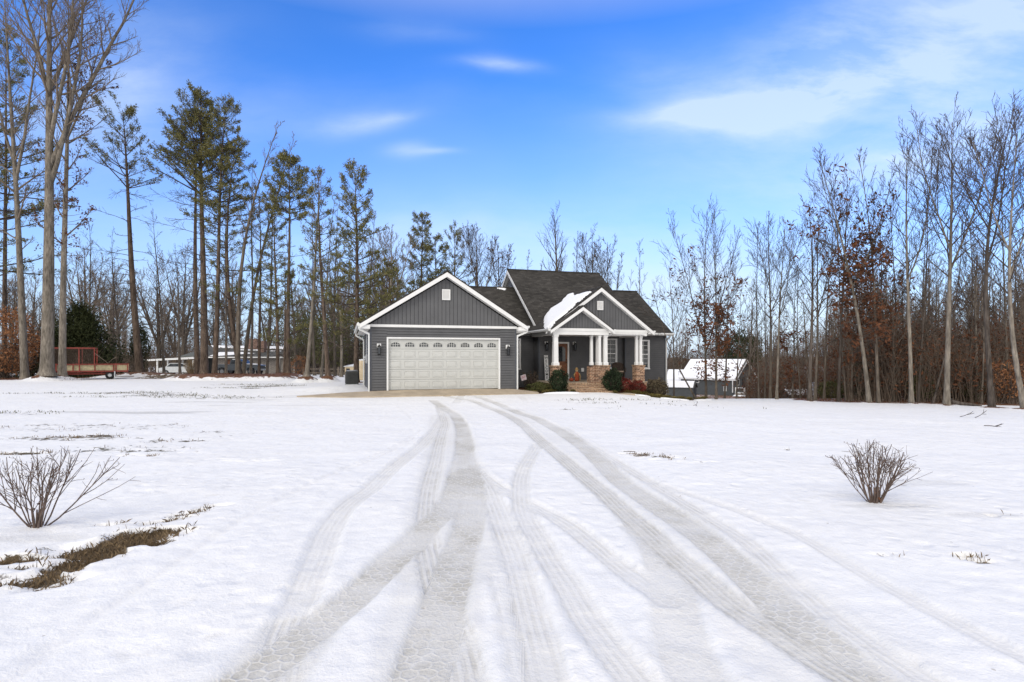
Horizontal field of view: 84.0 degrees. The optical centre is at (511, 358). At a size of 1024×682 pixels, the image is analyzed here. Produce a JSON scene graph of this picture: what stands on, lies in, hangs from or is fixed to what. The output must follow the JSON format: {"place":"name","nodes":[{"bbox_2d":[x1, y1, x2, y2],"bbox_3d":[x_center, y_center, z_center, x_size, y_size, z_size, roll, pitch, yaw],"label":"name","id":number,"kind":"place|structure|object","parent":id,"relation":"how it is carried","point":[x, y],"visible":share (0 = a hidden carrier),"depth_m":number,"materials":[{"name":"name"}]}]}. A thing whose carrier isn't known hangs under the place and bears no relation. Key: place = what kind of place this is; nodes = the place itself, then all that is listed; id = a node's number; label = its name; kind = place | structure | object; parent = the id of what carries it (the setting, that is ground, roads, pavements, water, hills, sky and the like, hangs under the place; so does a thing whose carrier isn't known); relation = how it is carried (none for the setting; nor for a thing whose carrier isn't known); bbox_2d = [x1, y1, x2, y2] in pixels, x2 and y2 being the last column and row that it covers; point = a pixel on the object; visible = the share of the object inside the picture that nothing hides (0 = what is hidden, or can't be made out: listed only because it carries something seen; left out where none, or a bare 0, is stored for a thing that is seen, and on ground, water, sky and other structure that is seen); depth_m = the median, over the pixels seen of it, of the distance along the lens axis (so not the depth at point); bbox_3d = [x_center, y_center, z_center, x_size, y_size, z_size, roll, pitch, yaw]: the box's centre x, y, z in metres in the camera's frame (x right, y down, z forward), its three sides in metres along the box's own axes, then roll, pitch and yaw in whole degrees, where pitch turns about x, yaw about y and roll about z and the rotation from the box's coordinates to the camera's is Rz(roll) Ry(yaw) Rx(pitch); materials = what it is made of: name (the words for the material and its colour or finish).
{"place":"outdoors","nodes":[
{"label":"outdoors","id":0,"kind":"place"},
{"bbox_2d":[0,383,763,413],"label":"lawn grass","id":1,"kind":"structure","parent":0,"point":[242,395],"depth_m":23.83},
{"bbox_2d":[0,451,1002,590],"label":"dry grass","id":2,"kind":"structure","parent":0,"point":[143,535],"depth_m":4.70,"materials":[{"name":"plant"}]},
{"bbox_2d":[0,366,1023,681],"bbox_3d":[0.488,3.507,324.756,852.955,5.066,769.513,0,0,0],"label":"ground","id":3,"kind":"structure","parent":0,"point":[542,536],"depth_m":5.06,"materials":[{"name":"snow"}]},
{"bbox_2d":[0,265,36,352],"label":"bare tree","id":4,"kind":"object","parent":3,"relation":"on","point":[14,304],"visible":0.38,"depth_m":77.53,"materials":[{"name":"beige plant"}]},
{"bbox_2d":[0,303,40,377],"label":"oak sapling","id":5,"kind":"object","parent":3,"relation":"on","point":[9,364],"visible":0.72,"depth_m":41.01,"materials":[{"name":"brown wood"}]},
{"bbox_2d":[0,267,59,372],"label":"bare tree","id":6,"kind":"object","parent":3,"relation":"on","point":[34,302],"visible":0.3,"depth_m":85.50,"materials":[{"name":"beige plant"}]},
{"bbox_2d":[0,0,62,378],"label":"bare tree","id":7,"kind":"object","parent":3,"relation":"on","point":[23,342],"visible":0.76,"depth_m":38.45,"materials":[{"name":"grey plant"}]},
{"bbox_2d":[0,101,71,308],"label":"pine tree","id":8,"kind":"object","parent":3,"relation":"on","point":[8,271],"visible":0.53,"depth_m":42.58,"materials":[{"name":"green plant"}]},
{"bbox_2d":[0,24,76,374],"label":"pine tree","id":9,"kind":"object","parent":3,"relation":"on","point":[21,61],"visible":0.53,"depth_m":43.86,"materials":[{"name":"green plant"}]},
{"bbox_2d":[0,446,135,527],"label":"bare shrub","id":10,"kind":"object","parent":3,"relation":"on","point":[38,522],"visible":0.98,"depth_m":5.39,"materials":[{"name":"brown plant"}]},
{"bbox_2d":[10,297,131,377],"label":"cedar tree","id":11,"kind":"object","parent":3,"relation":"on","point":[83,328],"visible":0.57,"depth_m":45.69,"materials":[{"name":"green plant"}]},
{"bbox_2d":[0,0,146,375],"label":"bare tree","id":12,"kind":"object","parent":3,"relation":"on","point":[47,354],"visible":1,"depth_m":35.78,"materials":[{"name":"grey plant"}]},
{"bbox_2d":[31,0,118,376],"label":"oak tree","id":13,"kind":"object","parent":3,"relation":"on","point":[62,361],"visible":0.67,"depth_m":37.16,"materials":[{"name":"brown plant"}]},
{"bbox_2d":[54,238,127,323],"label":"bare tree","id":14,"kind":"object","parent":3,"relation":"on","point":[80,294],"visible":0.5,"depth_m":71.41,"materials":[{"name":"beige plant"}]},
{"bbox_2d":[54,347,128,378],"bbox_3d":[-29.515,0.368,39.532,4.796,2.184,2.350,0,0,-32],"label":"utility trailer","id":15,"kind":"object","parent":3,"relation":"on","point":[109,371],"visible":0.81,"depth_m":38.78,"materials":[{"name":"red paint"}]},
{"bbox_2d":[74,265,148,362],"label":"bare tree","id":16,"kind":"object","parent":3,"relation":"on","point":[111,319],"visible":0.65,"depth_m":64.91,"materials":[{"name":"beige plant"}]},
{"bbox_2d":[81,259,152,343],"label":"bare tree","id":17,"kind":"object","parent":3,"relation":"on","point":[138,276],"visible":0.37,"depth_m":84.80,"materials":[{"name":"beige plant"}]},
{"bbox_2d":[75,91,170,371],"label":"pine tree","id":18,"kind":"object","parent":3,"relation":"on","point":[130,111],"visible":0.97,"depth_m":42.83,"materials":[{"name":"green plant"}]},
{"bbox_2d":[129,318,151,370],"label":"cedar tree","id":19,"kind":"object","parent":3,"relation":"on","point":[143,337],"visible":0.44,"depth_m":49.91,"materials":[{"name":"green plant"}]},
{"bbox_2d":[123,257,182,372],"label":"bare tree","id":20,"kind":"object","parent":3,"relation":"on","point":[143,305],"visible":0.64,"depth_m":79.76,"materials":[{"name":"beige plant"}]},
{"bbox_2d":[147,211,171,372],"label":"bare tree","id":21,"kind":"object","parent":3,"relation":"on","point":[162,341],"visible":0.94,"depth_m":51.99,"materials":[{"name":"beige plant"}]},
{"bbox_2d":[167,243,191,373],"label":"bare tree","id":22,"kind":"object","parent":3,"relation":"on","point":[179,352],"visible":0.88,"depth_m":54.98,"materials":[{"name":"beige plant"}]},
{"bbox_2d":[0,308,362,373],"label":"undergrowth","id":23,"kind":"object","parent":3,"relation":"on","point":[169,347],"visible":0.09,"depth_m":81.84,"materials":[{"name":"brown plant"}]},
{"bbox_2d":[157,241,214,373],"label":"bare tree","id":24,"kind":"object","parent":3,"relation":"on","point":[186,331],"visible":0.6,"depth_m":73.26,"materials":[{"name":"beige plant"}]},
{"bbox_2d":[138,78,238,373],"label":"pine tree","id":25,"kind":"object","parent":3,"relation":"on","point":[196,111],"visible":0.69,"depth_m":42.48,"materials":[{"name":"green plant"}]},
{"bbox_2d":[146,107,239,373],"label":"pine tree","id":26,"kind":"object","parent":3,"relation":"on","point":[196,340],"visible":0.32,"depth_m":44.32,"materials":[{"name":"green plant"}]},
{"bbox_2d":[179,94,267,372],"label":"pine tree","id":27,"kind":"object","parent":3,"relation":"on","point":[197,175],"visible":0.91,"depth_m":41.65,"materials":[{"name":"green plant"}]},
{"bbox_2d":[147,339,317,373],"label":"ranch house","id":28,"kind":"structure","parent":3,"relation":"on","point":[231,356],"depth_m":67.40,"materials":[{"name":"grey brick"}]},
{"bbox_2d":[207,250,257,343],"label":"bare tree","id":29,"kind":"object","parent":3,"relation":"on","point":[232,299],"visible":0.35,"depth_m":88.22,"materials":[{"name":"beige plant"}]},
{"bbox_2d":[197,125,268,372],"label":"pine tree","id":30,"kind":"object","parent":3,"relation":"on","point":[226,270],"visible":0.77,"depth_m":41.91,"materials":[{"name":"green plant"}]},
{"bbox_2d":[238,159,268,373],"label":"bare tree","id":31,"kind":"object","parent":3,"relation":"on","point":[251,352],"visible":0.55,"depth_m":49.91,"materials":[{"name":"beige plant"}]},
{"bbox_2d":[230,120,284,373],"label":"bare tree","id":32,"kind":"object","parent":3,"relation":"on","point":[238,333],"visible":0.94,"depth_m":40.90,"materials":[{"name":"beige plant"}]},
{"bbox_2d":[233,181,283,373],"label":"pine tree","id":33,"kind":"object","parent":3,"relation":"on","point":[259,346],"visible":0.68,"depth_m":42.93,"materials":[{"name":"green plant"}]},
{"bbox_2d":[242,131,297,373],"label":"bare tree","id":34,"kind":"object","parent":3,"relation":"on","point":[245,354],"visible":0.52,"depth_m":42.90,"materials":[{"name":"beige plant"}]},
{"bbox_2d":[250,190,298,372],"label":"pine tree","id":35,"kind":"object","parent":3,"relation":"on","point":[281,227],"visible":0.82,"depth_m":40.88,"materials":[{"name":"green plant"}]},
{"bbox_2d":[258,259,319,372],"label":"pine tree","id":36,"kind":"object","parent":3,"relation":"on","point":[297,302],"visible":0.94,"depth_m":40.11,"materials":[{"name":"green plant"}]},
{"bbox_2d":[263,148,315,372],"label":"pine tree","id":37,"kind":"object","parent":3,"relation":"on","point":[290,162],"visible":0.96,"depth_m":39.85,"materials":[{"name":"green plant"}]},
{"bbox_2d":[279,316,330,373],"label":"brushy tree","id":38,"kind":"object","parent":3,"relation":"on","point":[301,343],"visible":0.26,"depth_m":65.41,"materials":[{"name":"brown plant"}]},
{"bbox_2d":[300,165,325,376],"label":"bare tree","id":39,"kind":"object","parent":3,"relation":"on","point":[307,369],"visible":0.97,"depth_m":34.39,"materials":[{"name":"grey plant"}]},
{"bbox_2d":[279,327,364,374],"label":"undergrowth","id":40,"kind":"object","parent":3,"relation":"on","point":[300,353],"visible":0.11,"depth_m":64.33,"materials":[{"name":"plant"}]},
{"bbox_2d":[297,166,354,375],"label":"pine tree","id":41,"kind":"object","parent":3,"relation":"on","point":[322,301],"visible":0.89,"depth_m":34.88,"materials":[{"name":"green plant"}]},
{"bbox_2d":[294,249,361,355],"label":"bare tree","id":42,"kind":"object","parent":3,"relation":"on","point":[317,306],"visible":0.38,"depth_m":75.48,"materials":[{"name":"beige plant"}]},
{"bbox_2d":[290,307,367,374],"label":"brushy tree","id":43,"kind":"object","parent":3,"relation":"on","point":[346,357],"visible":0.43,"depth_m":61.11,"materials":[{"name":"brown plant"}]},
{"bbox_2d":[320,258,363,376],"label":"bare tree","id":44,"kind":"object","parent":3,"relation":"on","point":[341,354],"visible":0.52,"depth_m":45.90,"materials":[{"name":"grey plant"}]},
{"bbox_2d":[306,158,399,381],"bbox_3d":[-8.920,-5.245,33.120,4.879,13.500,4.856,0,0,30],"label":"pine tree","id":45,"kind":"object","parent":3,"relation":"on","point":[350,167],"visible":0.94,"depth_m":33.31,"materials":[{"name":"green plant"}]},
{"bbox_2d":[348,238,405,314],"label":"bare tree","id":46,"kind":"object","parent":3,"relation":"on","point":[384,284],"visible":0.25,"depth_m":69.39,"materials":[{"name":"beige plant"}]},
{"bbox_2d":[354,256,413,318],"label":"pine tree","id":47,"kind":"object","parent":3,"relation":"on","point":[390,288],"visible":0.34,"depth_m":39.85,"materials":[{"name":"green plant"}]},
{"bbox_2d":[366,224,418,308],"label":"bare tree","id":48,"kind":"object","parent":3,"relation":"on","point":[381,243],"visible":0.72,"depth_m":43.95,"materials":[{"name":"grey plant"}]},
{"bbox_2d":[297,389,538,397],"bbox_3d":[-3.741,1.607,24.215,10.200,0.485,1.090,0,0,-16],"label":"driveway pad","id":49,"kind":"object","parent":3,"relation":"on","point":[420,393],"visible":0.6,"depth_m":24.09,"materials":[{"name":"concrete"}]},
{"bbox_2d":[395,210,441,299],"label":"pine tree","id":50,"kind":"object","parent":3,"relation":"on","point":[423,247],"visible":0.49,"depth_m":49.62,"materials":[{"name":"green plant"}]},
{"bbox_2d":[421,233,451,281],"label":"pine tree","id":51,"kind":"object","parent":3,"relation":"on","point":[434,250],"visible":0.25,"depth_m":51.71,"materials":[{"name":"green plant"}]},
{"bbox_2d":[439,220,479,283],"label":"tree","id":52,"kind":"object","parent":3,"relation":"on","point":[458,236],"visible":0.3,"depth_m":49.81,"materials":[{"name":"green plant"}]},
{"bbox_2d":[453,220,511,286],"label":"bare tree","id":53,"kind":"object","parent":3,"relation":"on","point":[472,253],"visible":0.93,"depth_m":46.05,"materials":[{"name":"beige plant"}]},
{"bbox_2d":[483,241,524,286],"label":"bare tree","id":54,"kind":"object","parent":3,"relation":"on","point":[503,262],"visible":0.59,"depth_m":47.73,"materials":[{"name":"beige plant"}]},
{"bbox_2d":[354,269,674,394],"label":"house","id":55,"kind":"structure","parent":3,"relation":"on","point":[446,329],"depth_m":27.11,"materials":[{"name":"grey"}]},
{"bbox_2d":[388,339,497,389],"bbox_3d":[-2.979,0.268,25.126,4.880,2.195,0.078,0,0,-16],"label":"garage door","id":56,"kind":"structure","parent":55,"relation":"in","point":[412,363],"depth_m":25.07,"materials":[{"name":"paint"}]},
{"bbox_2d":[536,202,571,270],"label":"bare tree","id":57,"kind":"object","parent":3,"relation":"on","point":[556,247],"visible":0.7,"depth_m":48.06,"materials":[{"name":"beige plant"}]},
{"bbox_2d":[547,368,568,391],"bbox_3d":[2.141,1.030,26.411,1.070,1.243,0.797,0,0,0],"label":"evergreen shrub","id":58,"kind":"object","parent":3,"relation":"on","point":[556,383],"visible":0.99,"depth_m":26.27,"materials":[{"name":"green plant"}]},
{"bbox_2d":[574,223,617,278],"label":"bare tree","id":59,"kind":"object","parent":3,"relation":"on","point":[584,249],"visible":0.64,"depth_m":50.10,"materials":[{"name":"beige plant"}]},
{"bbox_2d":[587,235,629,290],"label":"bare tree","id":60,"kind":"object","parent":3,"relation":"on","point":[604,272],"visible":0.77,"depth_m":50.01,"materials":[{"name":"beige plant"}]},
{"bbox_2d":[600,368,622,390],"bbox_3d":[4.782,1.057,27.184,0.995,1.309,0.922,0,0,40],"label":"evergreen shrub","id":61,"kind":"object","parent":3,"relation":"on","point":[610,378],"visible":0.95,"depth_m":27.01,"materials":[{"name":"green plant"}]},
{"bbox_2d":[654,258,699,395],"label":"bare tree","id":62,"kind":"object","parent":3,"relation":"on","point":[664,264],"visible":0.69,"depth_m":43.91,"materials":[{"name":"beige plant"}]},
{"bbox_2d":[667,380,697,398],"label":"garden shed","id":63,"kind":"structure","parent":3,"relation":"on","point":[682,388],"depth_m":61.22,"materials":[{"name":"grey"}]},
{"bbox_2d":[651,197,747,398],"bbox_3d":[10.633,-3.343,32.243,4.264,11.608,5.725,0,0,44],"label":"oak tree","id":64,"kind":"object","parent":3,"relation":"on","point":[704,320],"visible":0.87,"depth_m":32.09,"materials":[{"name":"beige plant"}]},
{"bbox_2d":[667,359,761,395],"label":"cottage","id":65,"kind":"structure","parent":3,"relation":"on","point":[688,372],"depth_m":91.54,"materials":[{"name":"grey"}]},
{"bbox_2d":[688,205,748,398],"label":"oak tree","id":66,"kind":"object","parent":3,"relation":"on","point":[716,308],"visible":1,"depth_m":30.35,"materials":[{"name":"beige plant"}]},
{"bbox_2d":[706,249,752,398],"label":"oak tree","id":67,"kind":"object","parent":3,"relation":"on","point":[726,369],"visible":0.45,"depth_m":33.97,"materials":[{"name":"beige plant"}]},
{"bbox_2d":[667,335,791,386],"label":"undergrowth","id":68,"kind":"object","parent":3,"relation":"on","point":[670,365],"visible":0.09,"depth_m":109.86,"materials":[{"name":"brown plant"}]},
{"bbox_2d":[711,295,765,398],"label":"bare tree","id":69,"kind":"object","parent":3,"relation":"on","point":[739,335],"visible":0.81,"depth_m":31.00,"materials":[{"name":"beige plant"}]},
{"bbox_2d":[721,329,762,366],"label":"round pine","id":70,"kind":"object","parent":3,"relation":"on","point":[736,341],"visible":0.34,"depth_m":96.95,"materials":[{"name":"plant"}]},
{"bbox_2d":[745,230,777,398],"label":"bare tree","id":71,"kind":"object","parent":3,"relation":"on","point":[757,327],"visible":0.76,"depth_m":32.96,"materials":[{"name":"beige plant"}]},
{"bbox_2d":[742,211,811,398],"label":"bare tree","id":72,"kind":"object","parent":3,"relation":"on","point":[771,325],"visible":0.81,"depth_m":31.97,"materials":[{"name":"beige plant"}]},
{"bbox_2d":[762,216,809,398],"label":"bare tree","id":73,"kind":"object","parent":3,"relation":"on","point":[778,344],"visible":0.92,"depth_m":30.46,"materials":[{"name":"grey plant"}]},
{"bbox_2d":[767,256,810,398],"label":"tree","id":74,"kind":"object","parent":3,"relation":"on","point":[793,335],"visible":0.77,"depth_m":32.97,"materials":[{"name":"beige plant"}]},
{"bbox_2d":[726,342,865,398],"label":"undergrowth","id":75,"kind":"object","parent":3,"relation":"on","point":[752,393],"visible":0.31,"depth_m":44.74,"materials":[{"name":"brown plant"}]},
{"bbox_2d":[775,193,835,400],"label":"bare tree","id":76,"kind":"object","parent":3,"relation":"on","point":[809,394],"visible":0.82,"depth_m":26.93,"materials":[{"name":"brown plant"}]},
{"bbox_2d":[795,220,847,398],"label":"bare tree","id":77,"kind":"object","parent":3,"relation":"on","point":[824,385],"visible":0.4,"depth_m":30.98,"materials":[{"name":"beige plant"}]},
{"bbox_2d":[798,218,851,400],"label":"bare tree","id":78,"kind":"object","parent":3,"relation":"on","point":[816,363],"visible":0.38,"depth_m":28.96,"materials":[{"name":"beige plant"}]},
{"bbox_2d":[798,176,865,400],"bbox_3d":[15.711,-3.378,28.012,3.171,11.262,2.944,0,0,30],"label":"bare tree","id":79,"kind":"object","parent":3,"relation":"on","point":[845,392],"visible":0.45,"depth_m":27.96,"materials":[{"name":"beige plant"}]},
{"bbox_2d":[782,145,905,402],"bbox_3d":[14.535,-3.682,25.058,4.969,11.532,3.913,0,0,28],"label":"oak tree","id":80,"kind":"object","parent":3,"relation":"on","point":[849,274],"visible":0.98,"depth_m":24.93,"materials":[{"name":"brown plant"}]},
{"bbox_2d":[808,164,892,401],"bbox_3d":[16.207,-3.598,27.407,2.715,11.651,4.328,0,0,0],"label":"oak tree","id":81,"kind":"object","parent":3,"relation":"on","point":[838,398],"visible":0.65,"depth_m":27.46,"materials":[{"name":"brown plant"}]},
{"bbox_2d":[837,234,872,401],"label":"oak tree","id":82,"kind":"object","parent":3,"relation":"on","point":[853,336],"visible":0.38,"depth_m":27.45,"materials":[{"name":"beige plant"}]},
{"bbox_2d":[843,146,901,402],"bbox_3d":[16.182,-3.763,25.511,2.141,11.812,2.318,0,0,-29],"label":"oak tree","id":83,"kind":"object","parent":3,"relation":"on","point":[878,398],"visible":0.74,"depth_m":25.43,"materials":[{"name":"beige plant"}]},
{"bbox_2d":[825,440,928,503],"bbox_3d":[4.179,1.254,6.399,1.199,0.788,0.747,0,0,-23],"label":"bare shrub","id":84,"kind":"object","parent":3,"relation":"on","point":[875,497],"visible":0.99,"depth_m":6.26,"materials":[{"name":"brown plant"}]},
{"bbox_2d":[740,289,1013,388],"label":"undergrowth","id":85,"kind":"object","parent":3,"relation":"on","point":[814,354],"visible":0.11,"depth_m":67.73,"materials":[{"name":"brown plant"}]},
{"bbox_2d":[866,268,906,401],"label":"bare tree","id":86,"kind":"object","parent":3,"relation":"on","point":[893,342],"visible":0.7,"depth_m":27.05,"materials":[{"name":"beige plant"}]},
{"bbox_2d":[847,208,934,381],"bbox_3d":[18.175,-2.644,28.070,3.066,9.781,3.648,0,0,0],"label":"oak tree","id":87,"kind":"object","parent":3,"relation":"on","point":[881,277],"visible":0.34,"depth_m":27.85,"materials":[{"name":"brown plant"}]},
{"bbox_2d":[870,190,928,400],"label":"oak tree","id":88,"kind":"object","parent":3,"relation":"on","point":[904,345],"visible":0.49,"depth_m":27.93,"materials":[{"name":"beige plant"}]},
{"bbox_2d":[813,277,1023,403],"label":"undergrowth","id":89,"kind":"object","parent":3,"relation":"on","point":[886,376],"visible":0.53,"depth_m":26.67,"materials":[{"name":"brown plant"}]},
{"bbox_2d":[885,209,955,396],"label":"bare tree","id":90,"kind":"object","parent":3,"relation":"on","point":[932,298],"visible":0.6,"depth_m":27.04,"materials":[{"name":"beige plant"}]},
{"bbox_2d":[891,174,953,401],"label":"bare tree","id":91,"kind":"object","parent":3,"relation":"on","point":[922,336],"visible":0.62,"depth_m":25.96,"materials":[{"name":"grey plant"}]},
{"bbox_2d":[858,127,987,402],"bbox_3d":[16.962,-3.930,23.670,2.821,11.881,4.235,0,0,-43],"label":"bare tree","id":92,"kind":"object","parent":3,"relation":"on","point":[910,366],"visible":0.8,"depth_m":23.93,"materials":[{"name":"grey plant"}]},
{"bbox_2d":[886,93,1022,404],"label":"bare tree","id":93,"kind":"object","parent":3,"relation":"on","point":[946,390],"visible":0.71,"depth_m":22.72,"materials":[{"name":"grey plant"}]},
{"bbox_2d":[902,89,1023,406],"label":"bare tree","id":94,"kind":"object","parent":3,"relation":"on","point":[991,396],"visible":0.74,"depth_m":20.88,"materials":[{"name":"brown plant"}]},
{"bbox_2d":[929,215,1000,403],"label":"bare tree","id":95,"kind":"object","parent":3,"relation":"on","point":[937,385],"visible":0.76,"depth_m":24.96,"materials":[{"name":"grey plant"}]},
{"bbox_2d":[954,248,999,401],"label":"bare tree","id":96,"kind":"object","parent":3,"relation":"on","point":[976,318],"visible":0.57,"depth_m":26.78,"materials":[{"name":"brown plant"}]},
{"bbox_2d":[946,213,1007,401],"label":"bare tree","id":97,"kind":"object","parent":3,"relation":"on","point":[972,325],"visible":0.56,"depth_m":26.96,"materials":[{"name":"beige plant"}]},
{"bbox_2d":[944,104,1023,407],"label":"bare tree","id":98,"kind":"object","parent":3,"relation":"on","point":[1019,382],"visible":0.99,"depth_m":19.48,"materials":[{"name":"grey plant"}]},
{"bbox_2d":[945,228,1023,403],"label":"bare tree","id":99,"kind":"object","parent":3,"relation":"on","point":[982,382],"visible":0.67,"depth_m":24.50,"materials":[{"name":"beige plant"}]},
{"bbox_2d":[966,161,1023,402],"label":"bare tree","id":100,"kind":"object","parent":3,"relation":"on","point":[1004,295],"visible":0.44,"depth_m":24.99,"materials":[{"name":"beige plant"}]},
{"bbox_2d":[992,360,1023,403],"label":"beech sapling","id":101,"kind":"object","parent":3,"relation":"on","point":[1014,395],"visible":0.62,"depth_m":24.41,"materials":[{"name":"brown plant"}]},
{"bbox_2d":[0,0,1023,358],"label":"sky","id":102,"kind":"structure","parent":0,"point":[490,114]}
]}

